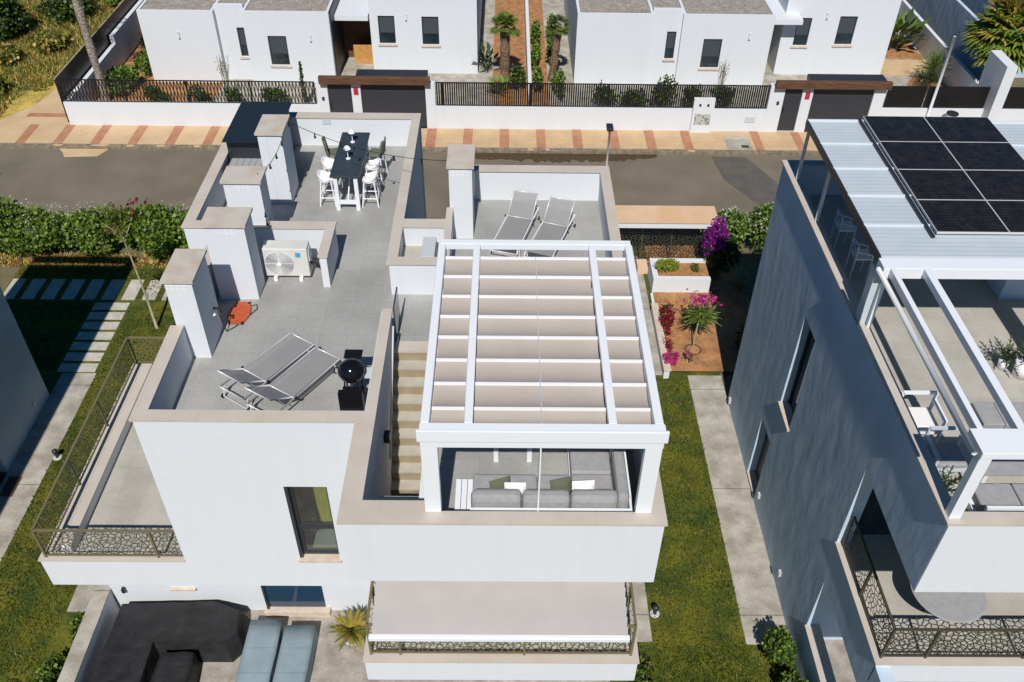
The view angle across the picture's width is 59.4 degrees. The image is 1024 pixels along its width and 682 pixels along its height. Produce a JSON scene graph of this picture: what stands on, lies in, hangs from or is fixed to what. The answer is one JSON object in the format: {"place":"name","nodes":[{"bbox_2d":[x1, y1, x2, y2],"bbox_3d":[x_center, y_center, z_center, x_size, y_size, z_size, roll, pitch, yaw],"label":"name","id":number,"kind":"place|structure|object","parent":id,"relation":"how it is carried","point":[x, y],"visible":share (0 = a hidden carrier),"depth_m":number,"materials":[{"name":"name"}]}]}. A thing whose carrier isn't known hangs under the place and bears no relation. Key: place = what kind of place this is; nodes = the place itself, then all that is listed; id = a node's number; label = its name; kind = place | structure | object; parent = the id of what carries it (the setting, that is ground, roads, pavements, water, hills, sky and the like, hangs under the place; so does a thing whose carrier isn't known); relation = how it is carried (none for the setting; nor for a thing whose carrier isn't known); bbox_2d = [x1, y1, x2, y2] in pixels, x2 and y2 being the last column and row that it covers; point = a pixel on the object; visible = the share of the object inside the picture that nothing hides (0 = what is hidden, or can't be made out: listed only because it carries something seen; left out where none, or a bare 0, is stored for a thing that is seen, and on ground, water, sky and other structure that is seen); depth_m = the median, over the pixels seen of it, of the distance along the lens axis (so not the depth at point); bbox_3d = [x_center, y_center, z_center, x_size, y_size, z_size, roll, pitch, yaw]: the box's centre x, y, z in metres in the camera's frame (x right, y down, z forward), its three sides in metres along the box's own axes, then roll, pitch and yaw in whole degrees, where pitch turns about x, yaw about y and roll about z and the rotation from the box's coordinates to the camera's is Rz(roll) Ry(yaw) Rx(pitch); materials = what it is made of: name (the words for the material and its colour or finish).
{"place":"outdoors","nodes":[
{"label":"outdoors","id":0,"kind":"place"},
{"bbox_2d":[0,88,70,124],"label":"sidewalk spur","id":1,"kind":"structure","parent":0,"point":[51,102],"depth_m":44.47,"materials":[{"name":"concrete"}]},
{"bbox_2d":[0,373,95,560],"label":"neighbour path","id":2,"kind":"structure","parent":0,"point":[33,459],"depth_m":27.97,"materials":[{"name":"concrete"}]},
{"bbox_2d":[0,0,116,119],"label":"wild lot","id":3,"kind":"structure","parent":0,"point":[25,100],"depth_m":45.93,"materials":[{"name":"plant"}]},
{"bbox_2d":[0,0,31,41],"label":"wild tree","id":4,"kind":"object","parent":3,"relation":"on","point":[12,20],"visible":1,"depth_m":50.41,"materials":[{"name":"green plant"}]},
{"bbox_2d":[27,29,73,53],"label":"wild shrub","id":5,"kind":"object","parent":3,"relation":"on","point":[44,41],"visible":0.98,"depth_m":49.48,"materials":[{"name":"green plant"}]},
{"bbox_2d":[35,0,99,25],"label":"wild shrub","id":6,"kind":"object","parent":3,"relation":"on","point":[59,10],"visible":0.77,"depth_m":52.73,"materials":[{"name":"green plant"}]},
{"bbox_2d":[215,0,494,127],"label":"garden paving","id":7,"kind":"structure","parent":0,"point":[350,67],"depth_m":48.20,"materials":[{"name":"stone"}]},
{"bbox_2d":[0,228,764,399],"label":"ground","id":8,"kind":"structure","parent":0,"point":[750,255],"depth_m":35.96,"materials":[{"name":"soil"}]},
{"bbox_2d":[63,80,436,127],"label":"boundary wall","id":9,"kind":"structure","parent":8,"relation":"on","point":[151,113],"depth_m":43.18,"materials":[{"name":"white paint"}]},
{"bbox_2d":[56,79,316,103],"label":"fence","id":10,"kind":"object","parent":9,"relation":"on","point":[188,97],"visible":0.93,"depth_m":42.59,"materials":[{"name":"black metal"}]},
{"bbox_2d":[318,69,429,84],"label":"lintel","id":11,"kind":"structure","parent":9,"relation":"on","point":[386,77],"depth_m":41.95,"materials":[{"name":"wood"}]},
{"bbox_2d":[361,85,426,126],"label":"garage door","id":12,"kind":"structure","parent":9,"relation":"attached to","point":[393,98],"depth_m":42.89,"materials":[{"name":"metal"}]},
{"bbox_2d":[436,83,886,131],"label":"boundary wall","id":13,"kind":"structure","parent":8,"relation":"on","point":[569,118],"depth_m":43.42,"materials":[{"name":"white paint"}]},
{"bbox_2d":[435,82,770,108],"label":"slat fence","id":14,"kind":"object","parent":13,"relation":"on","point":[559,104],"visible":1,"depth_m":42.77,"materials":[{"name":"black metal"}]},
{"bbox_2d":[689,97,715,132],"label":"meter cabinet","id":15,"kind":"object","parent":13,"relation":"attached to","point":[702,114],"visible":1,"depth_m":43.15,"materials":[{"name":"white paint"}]},
{"bbox_2d":[776,89,802,131],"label":"garden gate","id":16,"kind":"structure","parent":13,"relation":"attached to","point":[789,110],"depth_m":43.27,"materials":[{"name":"grey metal"}]},
{"bbox_2d":[775,74,892,89],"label":"lintel","id":17,"kind":"structure","parent":13,"relation":"on","point":[849,81],"depth_m":42.15,"materials":[{"name":"wood"}]},
{"bbox_2d":[804,89,873,130],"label":"garage door","id":18,"kind":"structure","parent":13,"relation":"attached to","point":[839,104],"depth_m":43.10,"materials":[{"name":"metal"}]},
{"bbox_2d":[745,202,773,252],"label":"bush","id":19,"kind":"object","parent":8,"relation":"on","point":[760,217],"visible":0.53,"depth_m":35.26,"materials":[{"name":"green plant"}]},
{"bbox_2d":[727,160,1023,681],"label":"neighbour house","id":20,"kind":"structure","parent":8,"relation":"on","point":[860,529],"depth_m":20.00,"materials":[{"name":"paint"}]},
{"bbox_2d":[778,329,815,431],"bbox_3d":[7.355,0.866,22.844,0.340,3.050,1.070,0,41,-1],"label":"window","id":21,"kind":"structure","parent":20,"relation":"in","point":[787,409],"depth_m":23.44,"materials":[{"name":"black glass"}]},
{"bbox_2d":[854,489,890,534],"bbox_3d":[10.946,3.477,19.551,6.700,2.400,0.038,0,41,-1],"label":"glass door","id":22,"kind":"structure","parent":20,"relation":"in","point":[872,521],"depth_m":19.96,"materials":[{"name":"glass"}]},
{"bbox_2d":[795,118,1023,518],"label":"louvred pergola","id":23,"kind":"object","parent":20,"relation":"on","point":[903,239],"visible":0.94,"depth_m":18.12,"materials":[{"name":"metal"}]},
{"bbox_2d":[863,116,941,141],"bbox_3d":[9.470,-5.143,21.832,1.500,0.049,1.298,0,41,-1],"label":"solar panel","id":24,"kind":"object","parent":23,"relation":"on","point":[903,128],"visible":1,"depth_m":21.79,"materials":[{"name":"glass"}]},
{"bbox_2d":[879,141,962,170],"bbox_3d":[9.472,-4.292,20.849,1.500,0.049,1.298,0,41,-1],"label":"solar panel","id":25,"kind":"object","parent":23,"relation":"on","point":[922,155],"visible":1,"depth_m":20.81,"materials":[{"name":"glass"}]},
{"bbox_2d":[897,169,984,200],"bbox_3d":[9.475,-3.447,19.874,1.500,0.049,1.278,0,41,-1],"label":"solar panel","id":26,"kind":"object","parent":23,"relation":"on","point":[939,184],"visible":1,"depth_m":19.83,"materials":[{"name":"glass"}]},
{"bbox_2d":[916,200,1009,233],"bbox_3d":[9.477,-2.622,18.922,1.500,0.049,1.238,0,41,-1],"label":"solar panel","id":27,"kind":"object","parent":23,"relation":"on","point":[962,217],"visible":1,"depth_m":18.86,"materials":[{"name":"glass"}]},
{"bbox_2d":[924,117,1008,142],"bbox_3d":[11.021,-5.131,21.846,1.598,0.049,1.298,0,41,-1],"label":"solar panel","id":28,"kind":"object","parent":23,"relation":"on","point":[965,129],"visible":1,"depth_m":21.80,"materials":[{"name":"glass"}]},
{"bbox_2d":[943,142,1023,170],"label":"solar panel","id":29,"kind":"object","parent":23,"relation":"on","point":[983,156],"visible":1,"depth_m":20.84,"materials":[{"name":"glass"}]},
{"bbox_2d":[964,170,1023,200],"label":"solar panel","id":30,"kind":"object","parent":23,"relation":"on","point":[999,184],"visible":1,"depth_m":19.91,"materials":[{"name":"glass"}]},
{"bbox_2d":[986,200,1023,234],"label":"solar panel","id":31,"kind":"object","parent":23,"relation":"on","point":[1010,214],"visible":1,"depth_m":18.99,"materials":[{"name":"glass"}]},
{"bbox_2d":[901,390,947,442],"bbox_3d":[7.949,1.480,17.510,0.740,0.800,0.650,0,41,-1],"label":"armchair","id":32,"kind":"object","parent":20,"relation":"on","point":[924,418],"visible":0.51,"depth_m":17.46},
{"bbox_2d":[923,426,973,471],"bbox_3d":[8.131,2.104,16.794,0.740,0.800,0.650,0,41,-1],"label":"armchair","id":33,"kind":"object","parent":20,"relation":"on","point":[944,456],"visible":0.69,"depth_m":16.72,"materials":[{"name":"grey metal"}]},
{"bbox_2d":[910,583,986,622],"bbox_3d":[8.940,5.398,18.657,1.480,0.740,1.480,0,41,-1],"label":"round table","id":34,"kind":"object","parent":20,"relation":"on","point":[960,607],"visible":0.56,"depth_m":18.18,"materials":[{"name":"white stone"}]},
{"bbox_2d":[967,483,1023,511],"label":"lounge sofa","id":35,"kind":"object","parent":20,"relation":"on","point":[991,497],"visible":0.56,"depth_m":16.09,"materials":[{"name":"fabric"}]},
{"bbox_2d":[971,402,1023,428],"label":"ottoman","id":36,"kind":"object","parent":20,"relation":"on","point":[989,414],"visible":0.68,"depth_m":17.73,"materials":[{"name":"fabric"}]},
{"bbox_2d":[898,0,978,86],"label":"boundary wall","id":37,"kind":"structure","parent":8,"relation":"on","point":[961,75],"depth_m":49.11,"materials":[{"name":"white paint"}]},
{"bbox_2d":[879,106,1023,120],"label":"boundary wall","id":38,"kind":"structure","parent":8,"relation":"on","point":[1011,115],"depth_m":43.30,"materials":[{"name":"white paint"}]},
{"bbox_2d":[883,86,1023,108],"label":"panel fence","id":39,"kind":"object","parent":38,"relation":"on","point":[946,97],"visible":0.82,"depth_m":42.88,"materials":[{"name":"black plastic"}]},
{"bbox_2d":[977,50,1017,120],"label":"boundary wall","id":40,"kind":"structure","parent":8,"relation":"on","point":[999,71],"depth_m":42.28,"materials":[{"name":"white paint"}]},
{"bbox_2d":[0,241,798,681],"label":"lawn","id":41,"kind":"structure","parent":0,"point":[58,635],"depth_m":25.68,"materials":[{"name":"plant"}]},
{"bbox_2d":[0,287,49,471],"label":"shaded house","id":42,"kind":"structure","parent":41,"relation":"on","point":[24,395],"depth_m":27.57,"materials":[{"name":"paint"}]},
{"bbox_2d":[3,279,167,299],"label":"stepping stones","id":43,"kind":"object","parent":41,"relation":"on","point":[72,289],"visible":0.73,"depth_m":34.00,"materials":[{"name":"concrete"}]},
{"bbox_2d":[0,242,172,260],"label":"hedge bed","id":44,"kind":"object","parent":41,"relation":"on","point":[122,249],"depth_m":35.82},
{"bbox_2d":[0,195,39,258],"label":"oleander","id":45,"kind":"object","parent":44,"relation":"on","point":[11,242],"visible":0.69,"depth_m":34.85,"materials":[{"name":"green plant"}]},
{"bbox_2d":[14,202,78,254],"bbox_3d":[-18.048,-4.431,35.310,2.746,2.203,2.218,0,41,-1],"label":"oleander","id":46,"kind":"object","parent":44,"relation":"on","point":[47,232],"visible":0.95,"depth_m":34.78,"materials":[{"name":"green plant"}]},
{"bbox_2d":[0,251,171,267],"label":"hedge litter","id":47,"kind":"object","parent":44,"relation":"on","point":[65,256],"visible":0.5,"depth_m":35.34,"materials":[{"name":"brown plant"}]},
{"bbox_2d":[58,201,120,258],"bbox_3d":[-16.461,-4.404,35.320,2.588,2.253,2.218,0,41,-1],"label":"oleander","id":48,"kind":"object","parent":44,"relation":"on","point":[89,230],"visible":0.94,"depth_m":34.74,"materials":[{"name":"green plant"}]},
{"bbox_2d":[97,197,157,251],"bbox_3d":[-14.956,-4.525,35.413,2.750,2.135,2.050,0,41,-1],"label":"oleander","id":49,"kind":"object","parent":44,"relation":"on","point":[133,213],"visible":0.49,"depth_m":34.99,"materials":[{"name":"green plant"}]},
{"bbox_2d":[134,200,191,259],"bbox_3d":[-13.457,-4.317,35.218,2.489,2.378,2.481,0,41,-1],"label":"oleander","id":50,"kind":"object","parent":44,"relation":"on","point":[164,236],"visible":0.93,"depth_m":34.67,"materials":[{"name":"green plant"}]},
{"bbox_2d":[57,302,129,371],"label":"stepping stones","id":51,"kind":"object","parent":41,"relation":"on","point":[77,367],"visible":1,"depth_m":31.92,"materials":[{"name":"concrete"}]},
{"bbox_2d":[95,202,157,328],"bbox_3d":[-13.419,-2.737,31.203,1.417,4.989,1.600,0,41,-1],"label":"young tree","id":52,"kind":"object","parent":41,"relation":"on","point":[110,214],"visible":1,"depth_m":30.64,"materials":[{"name":"green plant"}]},
{"bbox_2d":[31,112,667,681],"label":"white house","id":53,"kind":"structure","parent":41,"relation":"on","point":[191,484],"depth_m":19.43,"materials":[{"name":"paint"}]},
{"bbox_2d":[222,101,294,160],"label":"roof canopy","id":54,"kind":"structure","parent":53,"relation":"attached to","point":[240,139],"depth_m":24.18,"materials":[{"name":"metal"}]},
{"bbox_2d":[217,332,316,409],"bbox_3d":[-5.010,0.452,18.524,0.770,0.786,2.102,24,46,25],"label":"sun lounger","id":55,"kind":"object","parent":53,"relation":"on","point":[271,361],"visible":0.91,"depth_m":18.54,"materials":[{"name":"fabric"}]},
{"bbox_2d":[260,240,320,280],"bbox_3d":[-5.230,-1.912,21.180,1.356,0.883,0.618,-8,42,-10],"label":"air conditioner","id":56,"kind":"object","parent":53,"relation":"on","point":[287,257],"visible":1,"depth_m":20.96,"materials":[{"name":"paint"}]},
{"bbox_2d":[245,346,342,409],"bbox_3d":[-4.378,0.760,18.179,0.770,0.786,2.102,23,46,23],"label":"sun lounger","id":57,"kind":"object","parent":53,"relation":"on","point":[294,379],"visible":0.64,"depth_m":18.22,"materials":[{"name":"fabric"}]},
{"bbox_2d":[261,586,330,616],"bbox_3d":[-5.606,6.256,22.868,1.700,2.430,0.200,0,41,-1],"label":"window","id":58,"kind":"structure","parent":53,"relation":"in","point":[281,601],"depth_m":23.43,"materials":[{"name":"blue glass"}]},
{"bbox_2d":[284,487,341,562],"bbox_3d":[-4.135,3.785,18.714,0.930,2.480,0.250,0,41,-1],"label":"window","id":59,"kind":"structure","parent":53,"relation":"in","point":[307,555],"depth_m":19.04,"materials":[{"name":"glass"}]},
{"bbox_2d":[329,132,369,209],"bbox_3d":[-4.287,-4.569,24.132,0.760,1.050,2.360,0,41,-1],"label":"bar table","id":60,"kind":"object","parent":53,"relation":"on","point":[343,167],"visible":0.94,"depth_m":23.51,"materials":[{"name":"stone"}]},
{"bbox_2d":[333,349,371,410],"bbox_3d":[-3.162,0.748,18.038,0.743,1.022,0.900,0,41,-1],"label":"barbecue","id":61,"kind":"object","parent":53,"relation":"on","point":[351,369],"visible":0.98,"depth_m":17.78,"materials":[{"name":"black metal"}]},
{"bbox_2d":[368,581,629,641],"bbox_3d":[-0.212,4.365,16.898,4.850,1.030,2.270,0,41,-1],"label":"awning","id":62,"kind":"object","parent":53,"relation":"attached to","point":[464,611],"visible":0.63,"depth_m":16.60,"materials":[{"name":"fabric"}]},
{"bbox_2d":[490,190,539,256],"bbox_3d":[0.081,-2.891,22.474,0.770,0.786,2.102,11,42,12],"label":"sun lounger","id":63,"kind":"object","parent":53,"relation":"on","point":[513,226],"visible":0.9,"depth_m":22.77,"materials":[{"name":"fabric"}]},
{"bbox_2d":[416,239,669,512],"bbox_3d":[0.448,0.805,16.568,3.870,2.940,5.170,0,41,-1],"label":"pergola","id":64,"kind":"object","parent":53,"relation":"on","point":[538,383],"visible":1,"depth_m":15.06,"materials":[{"name":"white metal"}]},
{"bbox_2d":[524,196,575,256],"bbox_3d":[0.951,-2.692,22.260,0.770,0.786,2.102,13,42,14],"label":"sun lounger","id":65,"kind":"object","parent":53,"relation":"on","point":[558,211],"visible":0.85,"depth_m":22.57,"materials":[{"name":"fabric"}]},
{"bbox_2d":[470,413,632,511],"bbox_3d":[0.677,2.191,16.545,2.810,0.720,2.660,0,41,-1],"label":"corner sofa","id":66,"kind":"object","parent":53,"relation":"on","point":[606,470],"visible":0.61,"depth_m":15.57,"materials":[{"name":"fabric"}]},
{"bbox_2d":[632,582,651,641],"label":"side slab","id":67,"kind":"structure","parent":41,"relation":"on","point":[643,633],"depth_m":23.79,"materials":[{"name":"concrete"}]},
{"bbox_2d":[647,258,710,302],"bbox_3d":[6.355,-2.149,34.075,2.200,0.780,2.300,0,41,-1],"label":"planter","id":68,"kind":"object","parent":41,"relation":"on","point":[683,277],"visible":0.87,"depth_m":33.99,"materials":[{"name":"white paint"}]},
{"bbox_2d":[761,624,797,664],"bbox_3d":[6.682,7.633,22.404,0.893,1.300,0.891,0,41,-1],"label":"bush","id":69,"kind":"object","parent":41,"relation":"on","point":[779,646],"visible":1,"depth_m":22.21,"materials":[{"name":"green plant"}]},
{"bbox_2d":[199,610,609,681],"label":"patio","id":70,"kind":"structure","parent":0,"point":[333,663],"depth_m":22.58,"materials":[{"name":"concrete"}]},
{"bbox_2d":[89,601,250,681],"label":"covered sofa","id":71,"kind":"object","parent":70,"relation":"on","point":[141,637],"visible":0.94,"depth_m":22.42,"materials":[{"name":"fabric"}]},
{"bbox_2d":[150,652,201,681],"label":"covered table","id":72,"kind":"object","parent":70,"relation":"on","point":[178,667],"visible":1,"depth_m":21.79,"materials":[{"name":"fabric"}]},
{"bbox_2d":[235,619,283,681],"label":"covered daybed","id":73,"kind":"object","parent":70,"relation":"on","point":[260,653],"visible":0.91,"depth_m":22.26,"materials":[{"name":"fabric"}]},
{"bbox_2d":[273,625,318,681],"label":"covered daybed","id":74,"kind":"object","parent":70,"relation":"on","point":[296,656],"visible":1,"depth_m":22.23,"materials":[{"name":"fabric"}]},
{"bbox_2d":[326,608,366,652],"bbox_3d":[-4.047,7.338,22.720,1.222,1.025,1.220,0,41,-1],"label":"cycad","id":75,"kind":"object","parent":70,"relation":"on","point":[352,633],"visible":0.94,"depth_m":22.57,"materials":[{"name":"green plant"}]},
{"bbox_2d":[0,148,822,218],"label":"road","id":76,"kind":"structure","parent":0,"point":[49,177],"depth_m":40.37,"materials":[{"name":"asphalt"}]},
{"bbox_2d":[0,143,820,155],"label":"kerb","id":77,"kind":"structure","parent":76,"relation":"on","point":[477,149],"depth_m":42.30,"materials":[{"name":"concrete"}]},
{"bbox_2d":[475,153,656,162],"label":"kerbside silt","id":78,"kind":"object","parent":76,"relation":"on","point":[546,157],"visible":0.88,"depth_m":42.06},
{"bbox_2d":[712,157,777,204],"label":"road patch","id":79,"kind":"object","parent":76,"relation":"on","point":[745,176],"visible":0.7,"depth_m":40.77,"materials":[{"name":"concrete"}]},
{"bbox_2d":[26,124,817,150],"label":"sidewalk","id":80,"kind":"structure","parent":0,"point":[596,139],"depth_m":43.18,"materials":[{"name":"tile"}]},
{"bbox_2d":[0,124,228,144],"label":"sidewalk pale section","id":81,"kind":"object","parent":80,"relation":"on","point":[115,134],"depth_m":42.96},
{"bbox_2d":[15,113,806,149],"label":"sidewalk bands","id":82,"kind":"object","parent":80,"relation":"on","point":[430,138],"visible":0.71,"depth_m":43.12,"materials":[{"name":"tile"}]},
{"bbox_2d":[96,0,806,131],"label":"garden soil","id":83,"kind":"structure","parent":0,"point":[517,55],"depth_m":50.36,"materials":[{"name":"soil"}]},
{"bbox_2d":[72,0,109,100],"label":"tall palm","id":84,"kind":"object","parent":83,"relation":"on","point":[83,24],"visible":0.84,"depth_m":43.62,"materials":[{"name":"brown plant"}]},
{"bbox_2d":[65,0,143,99],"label":"boundary wall","id":85,"kind":"structure","parent":83,"relation":"on","point":[124,35],"depth_m":48.58,"materials":[{"name":"white paint"}]},
{"bbox_2d":[53,0,138,121],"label":"screen fence","id":86,"kind":"object","parent":85,"relation":"attached to","point":[78,65],"visible":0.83,"depth_m":46.16,"materials":[{"name":"black metal"}]},
{"bbox_2d":[136,0,481,82],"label":"house","id":87,"kind":"structure","parent":83,"relation":"on","point":[266,40],"depth_m":46.58,"materials":[{"name":"white paint"}]},
{"bbox_2d":[342,19,371,56],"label":"door","id":88,"kind":"structure","parent":87,"relation":"in","point":[355,32],"depth_m":49.20,"materials":[{"name":"wood"}]},
{"bbox_2d":[489,9,520,84],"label":"palm tree","id":89,"kind":"object","parent":83,"relation":"on","point":[504,17],"visible":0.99,"depth_m":45.85,"materials":[{"name":"green plant"}]},
{"bbox_2d":[564,0,901,86],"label":"house","id":90,"kind":"structure","parent":83,"relation":"on","point":[697,42],"depth_m":46.76,"materials":[{"name":"white paint"}]},
{"bbox_2d":[629,256,661,374],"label":"entrance paving","id":91,"kind":"structure","parent":0,"point":[651,333],"depth_m":32.84,"materials":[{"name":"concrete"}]},
{"bbox_2d":[615,205,719,273],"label":"entrance gate","id":92,"kind":"structure","parent":91,"relation":"on","point":[636,217],"depth_m":34.27,"materials":[{"name":"paint"}]},
{"bbox_2d":[542,0,781,106],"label":"paved ground","id":93,"kind":"structure","parent":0,"point":[555,7],"depth_m":48.87,"materials":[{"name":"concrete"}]},
{"bbox_2d":[643,238,749,371],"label":"flower bed soil","id":94,"kind":"structure","parent":0,"point":[718,347],"depth_m":32.63,"materials":[{"name":"soil"}]},
{"bbox_2d":[682,288,721,354],"bbox_3d":[6.598,-0.755,31.364,1.474,1.917,1.665,0,41,-1],"label":"standard oleander","id":95,"kind":"object","parent":94,"relation":"on","point":[702,314],"visible":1,"depth_m":31.06,"materials":[{"name":"green plant"}]},
{"bbox_2d":[701,215,728,270],"bbox_3d":[7.716,-3.608,34.348,1.027,2.663,1.256,0,41,-1],"label":"bougainvillea","id":96,"kind":"object","parent":94,"relation":"on","point":[713,242],"visible":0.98,"depth_m":33.77,"materials":[{"name":"purple plant"}]},
{"bbox_2d":[703,234,742,277],"bbox_3d":[8.097,-3.207,34.557,1.429,1.796,1.599,17,43,18],"label":"bush","id":97,"kind":"object","parent":94,"relation":"on","point":[726,256],"visible":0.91,"depth_m":34.24,"materials":[{"name":"green plant"}]},
{"bbox_2d":[711,260,757,309],"bbox_3d":[8.476,-1.972,33.170,2.091,1.747,2.045,0,41,-1],"label":"spiky palm","id":98,"kind":"object","parent":94,"relation":"on","point":[739,286],"visible":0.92,"depth_m":33.09,"materials":[{"name":"green plant"}]},
{"bbox_2d":[688,375,786,644],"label":"side path","id":99,"kind":"structure","parent":0,"point":[758,602],"depth_m":26.33,"materials":[{"name":"concrete"}]},
{"bbox_2d":[779,31,946,105],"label":"garden paving","id":100,"kind":"structure","parent":0,"point":[900,80],"depth_m":48.82,"materials":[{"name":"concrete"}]},
{"bbox_2d":[885,37,923,59],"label":"orange bed","id":101,"kind":"object","parent":100,"relation":"on","point":[908,51],"visible":0.35,"depth_m":51.31,"materials":[{"name":"soil"}]},
{"bbox_2d":[888,7,930,52],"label":"strelitzia","id":102,"kind":"object","parent":101,"relation":"on","point":[908,16],"visible":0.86,"depth_m":51.04,"materials":[{"name":"green plant"}]},
{"bbox_2d":[1011,78,1023,86],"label":"shaded garden ground","id":103,"kind":"structure","parent":0,"point":[1017,82],"depth_m":48.65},
{"bbox_2d":[906,0,999,80],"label":"garden wall","id":104,"kind":"structure","parent":103,"relation":"on","point":[946,22],"depth_m":50.73,"materials":[{"name":"paint"}]},
{"bbox_2d":[960,0,1023,74],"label":"palm tree","id":105,"kind":"object","parent":103,"relation":"on","point":[989,28],"visible":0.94,"depth_m":43.61,"materials":[{"name":"green plant"}]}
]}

